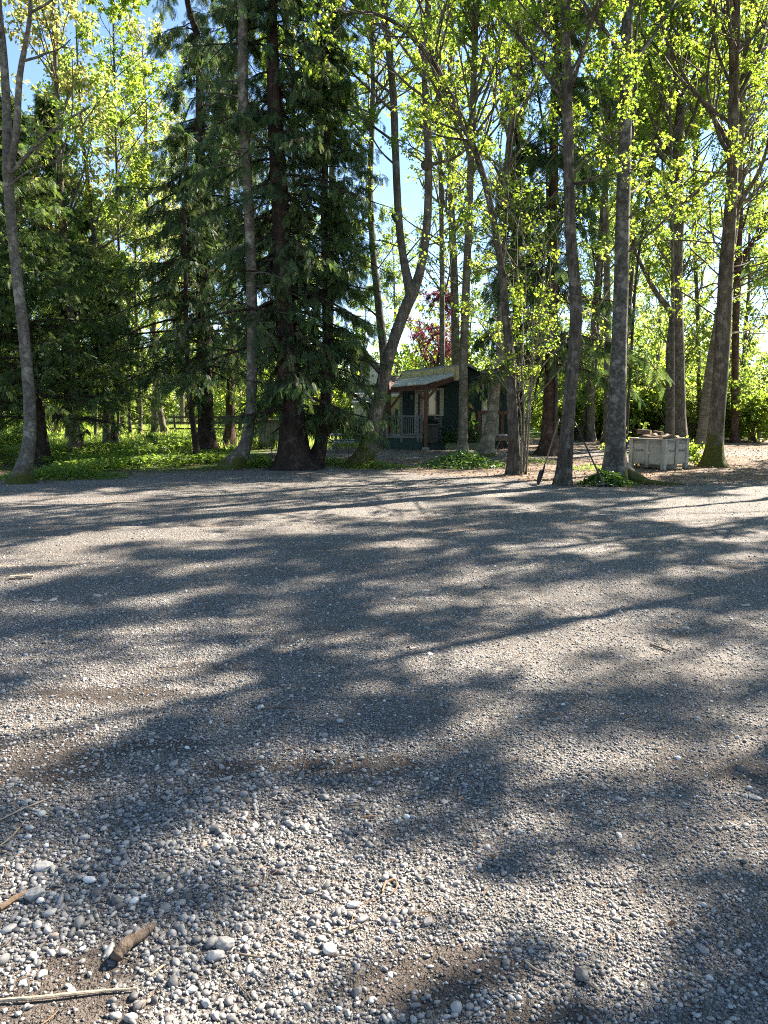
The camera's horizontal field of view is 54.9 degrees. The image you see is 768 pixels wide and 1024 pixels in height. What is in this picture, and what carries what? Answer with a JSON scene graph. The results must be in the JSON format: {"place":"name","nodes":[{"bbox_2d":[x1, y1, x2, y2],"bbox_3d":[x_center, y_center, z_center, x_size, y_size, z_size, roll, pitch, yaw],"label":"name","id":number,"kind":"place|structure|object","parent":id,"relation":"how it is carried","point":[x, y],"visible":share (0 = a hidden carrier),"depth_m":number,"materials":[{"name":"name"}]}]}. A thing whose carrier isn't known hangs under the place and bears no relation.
{"place":"outdoors","nodes":[
{"label":"outdoors","id":0,"kind":"place"},
{"bbox_2d":[3,424,358,448],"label":"lawn","id":1,"kind":"structure","parent":0,"point":[167,425],"depth_m":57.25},
{"bbox_2d":[107,132,161,433],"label":"woodland tree","id":2,"kind":"object","parent":1,"relation":"on","point":[125,239],"visible":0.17,"depth_m":32.93,"materials":[{"name":"plant"}]},
{"bbox_2d":[99,0,194,432],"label":"woodland tree","id":3,"kind":"object","parent":1,"relation":"on","point":[158,25],"visible":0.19,"depth_m":35.03,"materials":[{"name":"green plant"}]},
{"bbox_2d":[138,104,195,425],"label":"woodland tree","id":4,"kind":"object","parent":1,"relation":"on","point":[182,406],"visible":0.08,"depth_m":51.60,"materials":[{"name":"green plant"}]},
{"bbox_2d":[165,388,225,424],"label":"shrub","id":5,"kind":"object","parent":1,"relation":"on","point":[196,412],"visible":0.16,"depth_m":60.22,"materials":[{"name":"green plant"}]},
{"bbox_2d":[213,321,320,427],"bbox_3d":[-6.272,-7.083,36.843,6.296,6.890,9.557,-4,9,-24],"label":"shrub","id":6,"kind":"object","parent":1,"relation":"on","point":[220,405],"visible":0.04,"depth_m":35.33,"materials":[{"name":"green plant"}]},
{"bbox_2d":[352,354,379,419],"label":"house","id":7,"kind":"structure","parent":1,"relation":"on","point":[373,379],"depth_m":43.20,"materials":[{"name":"white"}]},
{"bbox_2d":[389,376,399,433],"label":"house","id":8,"kind":"structure","parent":1,"relation":"on","point":[395,410],"depth_m":37.64,"materials":[{"name":"grey"}]},
{"bbox_2d":[0,467,767,1023],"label":"gravel lot","id":9,"kind":"structure","parent":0,"point":[290,525],"depth_m":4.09,"materials":[{"name":"gravel"}]},
{"bbox_2d":[23,886,45,901],"bbox_3d":[-1.147,1.258,2.426,0.063,0.045,0.045,-7,11,-41],"label":"rock","id":10,"kind":"object","parent":9,"relation":"on","point":[33,894],"visible":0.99,"depth_m":2.41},
{"bbox_2d":[0,987,137,1001],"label":"twig","id":11,"kind":"object","parent":9,"relation":"on","point":[41,997],"visible":1,"depth_m":2.01,"materials":[{"name":"wood"}]},
{"bbox_2d":[110,922,156,961],"bbox_3d":[-0.747,1.274,2.216,0.046,0.045,0.173,4,9,24],"label":"bark chunk","id":12,"kind":"object","parent":9,"relation":"on","point":[124,945],"visible":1,"depth_m":2.18,"materials":[{"name":"wood"}]},
{"bbox_2d":[214,936,234,950],"bbox_3d":[-0.474,1.288,2.205,0.060,0.045,0.051,0,8,0],"label":"rock","id":13,"kind":"object","parent":9,"relation":"on","point":[224,943],"visible":0.95,"depth_m":2.19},
{"bbox_2d":[245,456,271,468],"bbox_3d":[-3.238,-1.310,19.547,1.367,0.345,1.654,0,8,0],"label":"weed patch","id":14,"kind":"object","parent":9,"relation":"on","point":[259,461],"visible":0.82,"depth_m":19.35,"materials":[{"name":"green plant"}]},
{"bbox_2d":[0,445,767,489],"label":"leaf litter","id":15,"kind":"object","parent":9,"relation":"on","point":[583,455],"visible":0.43,"depth_m":18.68,"materials":[{"name":"plant"}]},
{"bbox_2d":[0,503,767,1023],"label":"bark debris","id":16,"kind":"object","parent":9,"relation":"on","point":[386,761],"visible":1,"depth_m":3.69,"materials":[{"name":"wood"}]},
{"bbox_2d":[3,489,767,1005],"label":"dead leaves","id":17,"kind":"object","parent":9,"relation":"on","point":[671,923],"visible":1,"depth_m":3.23,"materials":[{"name":"brown plant"}]},
{"bbox_2d":[400,449,505,469],"bbox_3d":[2.079,-1.404,19.573,3.354,0.532,2.588,0,8,0],"label":"ivy patch","id":18,"kind":"object","parent":9,"relation":"on","point":[455,460],"visible":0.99,"depth_m":19.25,"materials":[{"name":"plant"}]},
{"bbox_2d":[574,469,644,486],"bbox_3d":[4.547,-0.697,15.204,1.494,0.403,1.307,0,8,0],"label":"ivy patch","id":19,"kind":"object","parent":9,"relation":"on","point":[611,479],"visible":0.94,"depth_m":14.96,"materials":[{"name":"plant"}]},
{"bbox_2d":[0,409,767,653],"bbox_3d":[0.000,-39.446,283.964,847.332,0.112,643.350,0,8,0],"label":"ground","id":20,"kind":"structure","parent":0,"point":[534,437],"depth_m":18.46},
{"bbox_2d":[0,431,17,465],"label":"shrub","id":21,"kind":"object","parent":20,"relation":"on","point":[3,451],"visible":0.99,"depth_m":20.10,"materials":[{"name":"green plant"}]},
{"bbox_2d":[0,415,23,446],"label":"shrub","id":22,"kind":"object","parent":20,"relation":"on","point":[13,437],"visible":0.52,"depth_m":26.41,"materials":[{"name":"green plant"}]},
{"bbox_2d":[0,127,69,422],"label":"hemlock tree","id":23,"kind":"object","parent":20,"relation":"on","point":[9,273],"visible":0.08,"depth_m":21.74,"materials":[{"name":"green plant"}]},
{"bbox_2d":[0,0,93,484],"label":"alder tree","id":24,"kind":"object","parent":20,"relation":"on","point":[22,472],"visible":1,"depth_m":14.69,"materials":[{"name":"grey plant"}]},
{"bbox_2d":[22,51,84,441],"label":"woodland tree","id":25,"kind":"object","parent":20,"relation":"on","point":[47,86],"visible":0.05,"depth_m":27.49,"materials":[{"name":"plant"}]},
{"bbox_2d":[0,464,148,481],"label":"weed patch","id":26,"kind":"object","parent":20,"relation":"on","point":[58,472],"visible":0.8,"depth_m":16.28,"materials":[{"name":"green plant"}]},
{"bbox_2d":[0,0,151,454],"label":"woodland tree","id":27,"kind":"object","parent":20,"relation":"on","point":[53,16],"visible":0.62,"depth_m":22.34,"materials":[{"name":"green plant"}]},
{"bbox_2d":[0,95,161,463],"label":"hemlock tree","id":28,"kind":"object","parent":20,"relation":"on","point":[43,252],"visible":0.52,"depth_m":19.57,"materials":[{"name":"green plant"}]},
{"bbox_2d":[25,0,144,446],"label":"woodland tree","id":29,"kind":"object","parent":20,"relation":"on","point":[96,78],"visible":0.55,"depth_m":25.29,"materials":[{"name":"plant"}]},
{"bbox_2d":[0,88,182,451],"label":"hemlock tree","id":30,"kind":"object","parent":20,"relation":"on","point":[104,288],"visible":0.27,"depth_m":23.43,"materials":[{"name":"green plant"}]},
{"bbox_2d":[37,207,171,442],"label":"hemlock tree","id":31,"kind":"object","parent":20,"relation":"on","point":[110,271],"visible":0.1,"depth_m":26.25,"materials":[{"name":"green plant"}]},
{"bbox_2d":[41,0,186,437],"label":"tree","id":32,"kind":"object","parent":20,"relation":"on","point":[122,10],"visible":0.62,"depth_m":29.59,"materials":[{"name":"green plant"}]},
{"bbox_2d":[91,133,142,422],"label":"woodland tree","id":33,"kind":"object","parent":20,"relation":"on","point":[103,154],"visible":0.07,"depth_m":62.36,"materials":[{"name":"green plant"}]},
{"bbox_2d":[0,431,235,469],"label":"ground cover","id":34,"kind":"object","parent":20,"relation":"on","point":[123,454],"visible":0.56,"depth_m":21.17,"materials":[{"name":"green plant"}]},
{"bbox_2d":[96,197,160,432],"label":"woodland tree","id":35,"kind":"object","parent":20,"relation":"on","point":[141,323],"visible":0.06,"depth_m":33.88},
{"bbox_2d":[107,51,194,433],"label":"woodland tree","id":36,"kind":"object","parent":20,"relation":"on","point":[141,116],"visible":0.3,"depth_m":32.61,"materials":[{"name":"plant"}]},
{"bbox_2d":[126,89,229,460],"bbox_3d":[-5.569,-6.245,20.402,2.752,10.221,3.574,-7,11,-41],"label":"young cedar","id":37,"kind":"object","parent":20,"relation":"on","point":[186,247],"visible":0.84,"depth_m":20.27,"materials":[{"name":"green plant"}]},
{"bbox_2d":[143,326,225,421],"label":"shrub","id":38,"kind":"object","parent":20,"relation":"on","point":[173,395],"visible":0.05,"depth_m":68.13,"materials":[{"name":"green plant"}]},
{"bbox_2d":[63,0,330,451],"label":"cedar tree","id":39,"kind":"object","parent":20,"relation":"on","point":[203,405],"visible":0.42,"depth_m":22.19,"materials":[{"name":"green plant"}]},
{"bbox_2d":[154,2,271,448],"bbox_3d":[-5.368,-10.647,26.755,5.324,17.115,6.296,0,8,0],"label":"cedar tree","id":40,"kind":"object","parent":20,"relation":"on","point":[229,433],"visible":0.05,"depth_m":27.29,"materials":[{"name":"green plant"}]},
{"bbox_2d":[185,0,321,469],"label":"tree","id":41,"kind":"object","parent":20,"relation":"on","point":[236,458],"visible":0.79,"depth_m":17.59,"materials":[{"name":"green plant"}]},
{"bbox_2d":[149,0,406,470],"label":"cedar tree","id":42,"kind":"object","parent":20,"relation":"on","point":[293,451],"visible":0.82,"depth_m":17.77,"materials":[{"name":"green plant"}]},
{"bbox_2d":[217,0,341,301],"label":"tree","id":43,"kind":"object","parent":20,"relation":"on","point":[280,48],"visible":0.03,"depth_m":27.75,"materials":[{"name":"green plant"}]},
{"bbox_2d":[233,0,403,467],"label":"cedar tree","id":44,"kind":"object","parent":20,"relation":"on","point":[338,92],"visible":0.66,"depth_m":17.97,"materials":[{"name":"green plant"}]},
{"bbox_2d":[283,32,380,406],"bbox_3d":[-1.869,-12.151,32.795,4.984,18.364,5.162,-4,9,-27],"label":"tree","id":45,"kind":"object","parent":20,"relation":"on","point":[349,77],"visible":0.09,"depth_m":32.33,"materials":[{"name":"green plant"}]},
{"bbox_2d":[338,247,381,371],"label":"woodland tree","id":46,"kind":"object","parent":20,"relation":"on","point":[372,294],"visible":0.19,"depth_m":73.27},
{"bbox_2d":[299,0,444,412],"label":"maple tree","id":47,"kind":"object","parent":20,"relation":"on","point":[378,313],"visible":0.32,"depth_m":27.32,"materials":[{"name":"green plant"}]},
{"bbox_2d":[327,460,420,469],"bbox_3d":[-0.232,-1.247,19.340,2.470,0.252,1.598,0,8,0],"label":"weed patch","id":48,"kind":"object","parent":20,"relation":"on","point":[377,464],"visible":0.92,"depth_m":19.09,"materials":[{"name":"green plant"}]},
{"bbox_2d":[369,203,416,374],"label":"woodland tree","id":49,"kind":"object","parent":20,"relation":"on","point":[388,267],"visible":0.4,"depth_m":72.23,"materials":[{"name":"plant"}]},
{"bbox_2d":[280,0,507,467],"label":"forked maple","id":50,"kind":"object","parent":20,"relation":"on","point":[361,454],"visible":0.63,"depth_m":18.84,"materials":[{"name":"green plant"}]},
{"bbox_2d":[373,279,480,375],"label":"shrub","id":51,"kind":"object","parent":20,"relation":"on","point":[397,360],"visible":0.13,"depth_m":65.75,"materials":[{"name":"green plant"}]},
{"bbox_2d":[403,282,469,369],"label":"plum tree","id":52,"kind":"object","parent":20,"relation":"on","point":[431,327],"visible":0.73,"depth_m":41.70,"materials":[{"name":"red plant"}]},
{"bbox_2d":[386,364,507,449],"bbox_3d":[2.523,-4.188,29.476,4.931,3.252,6.530,0,8,0],"label":"cabin","id":53,"kind":"object","parent":20,"relation":"on","point":[425,395],"visible":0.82,"depth_m":27.75,"materials":[{"name":"green wood"}]},
{"bbox_2d":[414,390,423,433],"bbox_3d":[1.412,-3.817,28.254,0.485,1.740,0.045,0,8,0],"label":"door","id":54,"kind":"structure","parent":53,"relation":"in","point":[421,391],"depth_m":28.23,"materials":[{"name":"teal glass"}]},
{"bbox_2d":[427,420,443,442],"bbox_3d":[1.877,-2.941,27.069,0.637,0.830,0.490,0,8,0],"label":"grill","id":55,"kind":"object","parent":53,"relation":"on","point":[433,426],"visible":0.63,"depth_m":26.89,"materials":[{"name":"black metal"}]},
{"bbox_2d":[428,388,443,415],"bbox_3d":[1.968,-4.193,28.199,0.611,1.055,0.045,0,8,0],"label":"window","id":56,"kind":"structure","parent":53,"relation":"in","point":[436,401],"depth_m":28.21,"materials":[{"name":"grey glass"}]},
{"bbox_2d":[402,5,491,365],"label":"tree","id":57,"kind":"object","parent":20,"relation":"on","point":[441,172],"visible":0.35,"depth_m":32.65,"materials":[{"name":"green plant"}]},
{"bbox_2d":[289,0,606,474],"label":"arching maple","id":58,"kind":"object","parent":20,"relation":"on","point":[513,464],"visible":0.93,"depth_m":15.56,"materials":[{"name":"green plant"}]},
{"bbox_2d":[392,309,520,396],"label":"shrub","id":59,"kind":"object","parent":20,"relation":"on","point":[410,364],"visible":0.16,"depth_m":40.86,"materials":[{"name":"green plant"}]},
{"bbox_2d":[431,418,481,449],"bbox_3d":[2.831,-2.837,26.957,2.193,1.198,1.174,2,8,11],"label":"shrub","id":60,"kind":"object","parent":20,"relation":"on","point":[450,439],"visible":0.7,"depth_m":26.83,"materials":[{"name":"green plant"}]},
{"bbox_2d":[387,0,531,364],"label":"maple tree","id":61,"kind":"object","parent":20,"relation":"on","point":[455,341],"visible":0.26,"depth_m":36.98,"materials":[{"name":"green plant"}]},
{"bbox_2d":[383,0,555,453],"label":"alder tree","id":62,"kind":"object","parent":20,"relation":"on","point":[462,441],"visible":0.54,"depth_m":21.84,"materials":[{"name":"green plant"}]},
{"bbox_2d":[459,252,486,367],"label":"woodland tree","id":63,"kind":"object","parent":20,"relation":"on","point":[477,291],"visible":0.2,"depth_m":73.72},
{"bbox_2d":[419,0,597,456],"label":"alder tree","id":64,"kind":"object","parent":20,"relation":"on","point":[486,446],"visible":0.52,"depth_m":21.53,"materials":[{"name":"green plant"}]},
{"bbox_2d":[468,110,559,434],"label":"cedar tree","id":65,"kind":"object","parent":20,"relation":"on","point":[512,253],"visible":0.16,"depth_m":39.64,"materials":[{"name":"green plant"}]},
{"bbox_2d":[476,321,552,475],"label":"sapling","id":66,"kind":"object","parent":20,"relation":"on","point":[519,366],"visible":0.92,"depth_m":16.72,"materials":[{"name":"green plant"}]},
{"bbox_2d":[427,128,611,458],"bbox_3d":[2.914,-4.747,17.836,4.393,7.990,4.432,-2,8,-12],"label":"sapling","id":67,"kind":"object","parent":20,"relation":"on","point":[505,249],"visible":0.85,"depth_m":16.45,"materials":[{"name":"green plant"}]},
{"bbox_2d":[409,142,631,471],"bbox_3d":[3.157,-4.305,15.614,5.178,7.752,5.165,0,8,0],"label":"sapling","id":68,"kind":"object","parent":20,"relation":"on","point":[601,253],"visible":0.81,"depth_m":16.59,"materials":[{"name":"green plant"}]},
{"bbox_2d":[450,277,594,474],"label":"sapling","id":69,"kind":"object","parent":20,"relation":"on","point":[463,307],"visible":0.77,"depth_m":16.76,"materials":[{"name":"green plant"}]},
{"bbox_2d":[461,0,588,449],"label":"tree","id":70,"kind":"object","parent":20,"relation":"on","point":[546,198],"visible":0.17,"depth_m":22.88,"materials":[{"name":"green plant"}]},
{"bbox_2d":[524,367,603,439],"bbox_3d":[8.691,-5.150,34.415,4.273,3.800,5.070,3,9,20],"label":"rhododendron bush","id":71,"kind":"object","parent":20,"relation":"on","point":[598,409],"visible":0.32,"depth_m":33.37,"materials":[{"name":"green plant"}]},
{"bbox_2d":[461,0,673,456],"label":"red cedar","id":72,"kind":"object","parent":20,"relation":"on","point":[533,162],"visible":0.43,"depth_m":22.86,"materials":[{"name":"green plant"}]},
{"bbox_2d":[471,0,675,485],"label":"dark furrowed tree","id":73,"kind":"object","parent":20,"relation":"on","point":[563,475],"visible":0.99,"depth_m":14.07,"materials":[{"name":"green plant"}]},
{"bbox_2d":[576,208,628,440],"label":"young maple","id":74,"kind":"object","parent":20,"relation":"on","point":[584,415],"visible":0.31,"depth_m":32.04,"materials":[{"name":"green plant"}]},
{"bbox_2d":[575,135,652,367],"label":"woodland tree","id":75,"kind":"object","parent":20,"relation":"on","point":[612,210],"visible":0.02,"depth_m":53.65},
{"bbox_2d":[537,0,691,442],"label":"birch tree","id":76,"kind":"object","parent":20,"relation":"on","point":[606,266],"visible":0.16,"depth_m":30.12,"materials":[{"name":"green plant"}]},
{"bbox_2d":[571,0,664,441],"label":"woodland tree","id":77,"kind":"object","parent":20,"relation":"on","point":[590,436],"visible":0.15,"depth_m":30.81,"materials":[{"name":"plant"}]},
{"bbox_2d":[578,328,664,434],"bbox_3d":[11.289,-6.469,37.778,5.036,5.358,7.645,-1,8,-6],"label":"shrub","id":78,"kind":"object","parent":20,"relation":"on","point":[637,339],"visible":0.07,"depth_m":35.28,"materials":[{"name":"green plant"}]},
{"bbox_2d":[566,315,708,383],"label":"shrub","id":79,"kind":"object","parent":20,"relation":"on","point":[663,363],"visible":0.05,"depth_m":40.89,"materials":[{"name":"green plant"}]},
{"bbox_2d":[541,0,739,484],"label":"maple","id":80,"kind":"object","parent":20,"relation":"on","point":[615,456],"visible":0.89,"depth_m":14.83,"materials":[{"name":"green plant"}]},
{"bbox_2d":[596,40,684,366],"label":"woodland tree","id":81,"kind":"object","parent":20,"relation":"on","point":[642,286],"visible":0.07,"depth_m":42.89,"materials":[{"name":"plant"}]},
{"bbox_2d":[595,365,701,436],"bbox_3d":[12.185,-5.145,34.443,5.251,3.782,4.426,1,8,4],"label":"rhododendron bush","id":82,"kind":"object","parent":20,"relation":"on","point":[635,407],"visible":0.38,"depth_m":33.81,"materials":[{"name":"green plant"}]},
{"bbox_2d":[633,240,666,355],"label":"woodland tree","id":83,"kind":"object","parent":20,"relation":"on","point":[637,297],"visible":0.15,"depth_m":77.86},
{"bbox_2d":[606,4,704,349],"bbox_3d":[11.809,-12.802,32.881,4.674,19.626,4.535,-8,11,-43],"label":"tree","id":84,"kind":"object","parent":20,"relation":"on","point":[630,289],"visible":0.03,"depth_m":32.98,"materials":[{"name":"green plant"}]},
{"bbox_2d":[588,0,728,449],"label":"tree","id":85,"kind":"object","parent":20,"relation":"on","point":[666,125],"visible":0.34,"depth_m":25.22,"materials":[{"name":"green plant"}]},
{"bbox_2d":[628,437,690,469],"bbox_3d":[7.145,-1.535,19.238,1.160,0.790,1.070,-6,10,-38],"label":"harvest bin","id":86,"kind":"object","parent":20,"relation":"on","point":[661,454],"visible":0.98,"depth_m":18.88,"materials":[{"name":"grey plastic"}]},
{"bbox_2d":[600,0,728,434],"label":"tree","id":87,"kind":"object","parent":20,"relation":"on","point":[703,21],"visible":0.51,"depth_m":23.98,"materials":[{"name":"green plant"}]},
{"bbox_2d":[581,26,750,434],"bbox_3d":[10.705,-9.680,27.676,5.236,14.936,5.158,-7,11,-39],"label":"mossy maple","id":88,"kind":"object","parent":20,"relation":"on","point":[702,109],"visible":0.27,"depth_m":27.16,"materials":[{"name":"green plant"}]},
{"bbox_2d":[634,154,704,385],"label":"woodland tree","id":89,"kind":"object","parent":20,"relation":"on","point":[647,299],"visible":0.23,"depth_m":60.05,"materials":[{"name":"plant"}]},
{"bbox_2d":[573,0,767,445],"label":"maple tree","id":90,"kind":"object","parent":20,"relation":"on","point":[680,425],"visible":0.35,"depth_m":26.05,"materials":[{"name":"green plant"}]},
{"bbox_2d":[628,112,715,376],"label":"woodland tree","id":91,"kind":"object","parent":20,"relation":"on","point":[706,317],"visible":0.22,"depth_m":32.32,"materials":[{"name":"plant"}]},
{"bbox_2d":[602,349,747,437],"bbox_3d":[13.327,-5.139,33.847,5.580,4.665,6.208,5,9,30],"label":"shrub","id":92,"kind":"object","parent":20,"relation":"on","point":[647,408],"visible":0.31,"depth_m":33.24,"materials":[{"name":"green plant"}]},
{"bbox_2d":[683,436,704,466],"bbox_3d":[8.526,-1.600,20.049,1.110,0.950,1.066,0,8,0],"label":"shrub","id":93,"kind":"object","parent":20,"relation":"on","point":[694,457],"visible":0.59,"depth_m":19.98,"materials":[{"name":"green plant"}]},
{"bbox_2d":[683,205,723,364],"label":"woodland tree","id":94,"kind":"object","parent":20,"relation":"on","point":[699,282],"visible":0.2,"depth_m":73.72,"materials":[{"name":"plant"}]},
{"bbox_2d":[649,0,767,467],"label":"mossy footed maple","id":95,"kind":"object","parent":20,"relation":"on","point":[713,455],"visible":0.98,"depth_m":18.74,"materials":[{"name":"green plant"}]},
{"bbox_2d":[654,22,765,427],"bbox_3d":[14.137,-12.113,32.644,4.512,18.331,6.225,0,8,0],"label":"tree","id":96,"kind":"object","parent":20,"relation":"on","point":[695,162],"visible":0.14,"depth_m":32.60,"materials":[{"name":"green plant"}]},
{"bbox_2d":[672,1,767,442],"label":"maple tree","id":97,"kind":"object","parent":20,"relation":"on","point":[734,433],"visible":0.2,"depth_m":31.33,"materials":[{"name":"green plant"}]},
{"bbox_2d":[686,367,761,438],"bbox_3d":[15.723,-4.996,34.485,4.256,3.510,3.682,3,9,22],"label":"shrub","id":98,"kind":"object","parent":20,"relation":"on","point":[689,403],"visible":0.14,"depth_m":34.10,"materials":[{"name":"green plant"}]},
{"bbox_2d":[689,0,767,448],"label":"cracked bark maple","id":99,"kind":"object","parent":20,"relation":"on","point":[702,430],"visible":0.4,"depth_m":26.09,"materials":[{"name":"plant"}]},
{"bbox_2d":[693,203,765,381],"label":"woodland tree","id":100,"kind":"object","parent":20,"relation":"on","point":[762,292],"visible":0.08,"depth_m":63.00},
{"bbox_2d":[699,369,767,441],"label":"rhododendron bush","id":101,"kind":"object","parent":20,"relation":"on","point":[753,412],"visible":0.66,"depth_m":32.13,"materials":[{"name":"green plant"}]},
{"bbox_2d":[717,126,767,378],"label":"woodland tree","id":102,"kind":"object","parent":20,"relation":"on","point":[749,309],"visible":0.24,"depth_m":39.54,"materials":[{"name":"plant"}]},
{"bbox_2d":[729,361,767,432],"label":"shrub","id":103,"kind":"object","parent":20,"relation":"on","point":[751,371],"visible":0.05,"depth_m":35.40,"materials":[{"name":"green plant"}]},
{"bbox_2d":[743,131,767,329],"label":"woodland tree","id":104,"kind":"object","parent":20,"relation":"on","point":[764,259],"visible":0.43,"depth_m":34.48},
{"bbox_2d":[0,0,767,378],"label":"sky","id":105,"kind":"structure","parent":0,"point":[411,200],"materials":[{"name":"blue"}]},
{"bbox_2d":[264,448,767,459],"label":"gravel path","id":106,"kind":"structure","parent":0,"point":[498,453],"depth_m":24.23,"materials":[{"name":"gravel"}]},
{"bbox_2d":[258,419,278,448],"bbox_3d":[-4.220,-2.847,27.429,0.898,1.182,0.700,0,8,0],"label":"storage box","id":107,"kind":"object","parent":106,"relation":"on","point":[270,428],"visible":0.36,"depth_m":27.14,"materials":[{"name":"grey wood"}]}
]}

